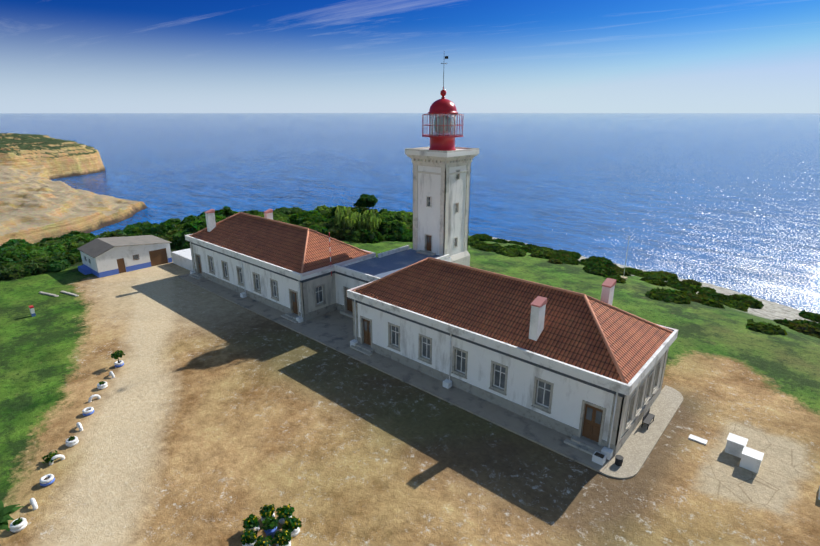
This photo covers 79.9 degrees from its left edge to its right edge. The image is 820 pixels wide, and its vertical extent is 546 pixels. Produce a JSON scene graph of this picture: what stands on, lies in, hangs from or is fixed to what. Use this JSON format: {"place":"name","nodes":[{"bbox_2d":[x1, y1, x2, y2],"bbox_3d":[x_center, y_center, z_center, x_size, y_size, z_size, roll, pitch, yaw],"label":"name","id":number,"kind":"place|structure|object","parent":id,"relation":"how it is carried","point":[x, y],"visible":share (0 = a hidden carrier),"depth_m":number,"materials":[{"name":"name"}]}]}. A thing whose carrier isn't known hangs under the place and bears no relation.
{"place":"outdoors","nodes":[
{"label":"outdoors","id":0,"kind":"place"},
{"bbox_2d":[29,305,35,316],"bbox_3d":[-42.302,4.258,54.863,0.600,1.150,0.360,15,24,39],"label":"marker post","id":1,"kind":"object","parent":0,"point":[32,310],"visible":1,"depth_m":54.69,"materials":[{"name":"white paint"}]},
{"bbox_2d":[0,133,146,245],"bbox_3d":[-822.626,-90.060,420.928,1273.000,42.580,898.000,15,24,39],"label":"cliff terrain","id":2,"kind":"structure","parent":0,"point":[37,204],"depth_m":316.96,"materials":[{"name":"beige stone"}]},
{"bbox_2d":[77,235,171,277],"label":"garage building","id":3,"kind":"structure","parent":0,"point":[105,257],"depth_m":70.31,"materials":[{"name":"white paint"}]},
{"bbox_2d":[0,235,819,545],"bbox_3d":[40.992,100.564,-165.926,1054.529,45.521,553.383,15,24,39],"label":"terrain","id":4,"kind":"structure","parent":0,"point":[214,421],"depth_m":34.31,"materials":[{"name":"brown soil"}]},
{"bbox_2d":[39,291,78,296],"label":"benches","id":5,"kind":"object","parent":4,"relation":"on","point":[65,292],"visible":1,"depth_m":61.36,"materials":[{"name":"stone"}]},
{"bbox_2d":[12,350,301,545],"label":"planter plants","id":6,"kind":"object","parent":4,"relation":"on","point":[283,537],"visible":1,"depth_m":26.26,"materials":[{"name":"green plant"}]},
{"bbox_2d":[171,248,193,270],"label":"white cistern","id":7,"kind":"object","parent":4,"relation":"on","point":[182,258],"visible":0.14,"depth_m":72.29,"materials":[{"name":"paint"}]},
{"bbox_2d":[185,209,375,322],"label":"building wing","id":8,"kind":"structure","parent":4,"relation":"on","point":[284,267],"depth_m":57.53,"materials":[{"name":"paint"}]},
{"bbox_2d":[9,358,605,545],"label":"planters","id":9,"kind":"object","parent":4,"relation":"on","point":[599,458],"visible":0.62,"depth_m":30.27,"materials":[{"name":"blue paint"}]},
{"bbox_2d":[329,232,450,317],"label":"connecting building","id":10,"kind":"structure","parent":4,"relation":"on","point":[354,275],"depth_m":55.29,"materials":[{"name":"paint"}]},
{"bbox_2d":[178,273,613,473],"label":"walkway paving","id":11,"kind":"structure","parent":4,"relation":"on","point":[333,330],"depth_m":42.57,"materials":[{"name":"grey concrete"}]},
{"bbox_2d":[0,205,819,337],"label":"shrubs","id":12,"kind":"object","parent":4,"relation":"on","point":[358,224],"visible":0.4,"depth_m":85.85,"materials":[{"name":"green plant"}]},
{"bbox_2d":[405,56,478,266],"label":"lighthouse tower","id":13,"kind":"structure","parent":4,"relation":"on","point":[441,170],"depth_m":58.40,"materials":[{"name":"paint"}]},
{"bbox_2d":[347,257,677,459],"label":"building wing","id":14,"kind":"structure","parent":4,"relation":"on","point":[585,372],"depth_m":36.97,"materials":[{"name":"paint"}]},
{"bbox_2d":[621,236,629,279],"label":"flagpole","id":15,"kind":"object","parent":4,"relation":"on","point":[624,277],"visible":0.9,"depth_m":71.17,"materials":[{"name":"metal"}]},
{"bbox_2d":[602,385,682,478],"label":"pavement","id":16,"kind":"structure","parent":4,"relation":"on","point":[637,447],"depth_m":34.26,"materials":[{"name":"beige concrete"}]},
{"bbox_2d":[615,408,654,465],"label":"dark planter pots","id":17,"kind":"object","parent":16,"relation":"on","point":[648,417],"visible":1,"depth_m":35.13,"materials":[{"name":"plastic"}]},
{"bbox_2d":[688,434,707,444],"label":"white cover slab","id":18,"kind":"structure","parent":4,"relation":"on","point":[697,439],"depth_m":34.06,"materials":[{"name":"paint"}]},
{"bbox_2d":[725,433,763,472],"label":"blocks","id":19,"kind":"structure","parent":4,"relation":"on","point":[751,459],"depth_m":31.57,"materials":[{"name":"paint"}]},
{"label":"small palm trunk","id":20,"kind":"object","parent":4,"relation":"on","visible":0},
{"bbox_2d":[0,500,24,530],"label":"plant","id":21,"kind":"object","parent":20,"relation":"attached to","point":[5,513],"visible":1,"depth_m":24.84,"materials":[{"name":"green plant"}]},
{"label":"tree trunk","id":22,"kind":"object","parent":4,"relation":"on","visible":0},
{"bbox_2d":[353,194,377,207],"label":"tree","id":23,"kind":"object","parent":22,"relation":"on","point":[364,200],"visible":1,"depth_m":105.99,"materials":[{"name":"green plant"}]},
{"bbox_2d":[0,113,819,313],"bbox_3d":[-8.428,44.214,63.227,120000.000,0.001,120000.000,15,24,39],"label":"sea water","id":24,"kind":"structure","parent":0,"point":[730,201],"depth_m":505.54,"materials":[{"name":"blue liquid"}]},
{"bbox_2d":[0,0,819,112],"label":"sky","id":25,"kind":"structure","parent":0,"point":[57,56],"materials":[{"name":"blue"}]}
]}

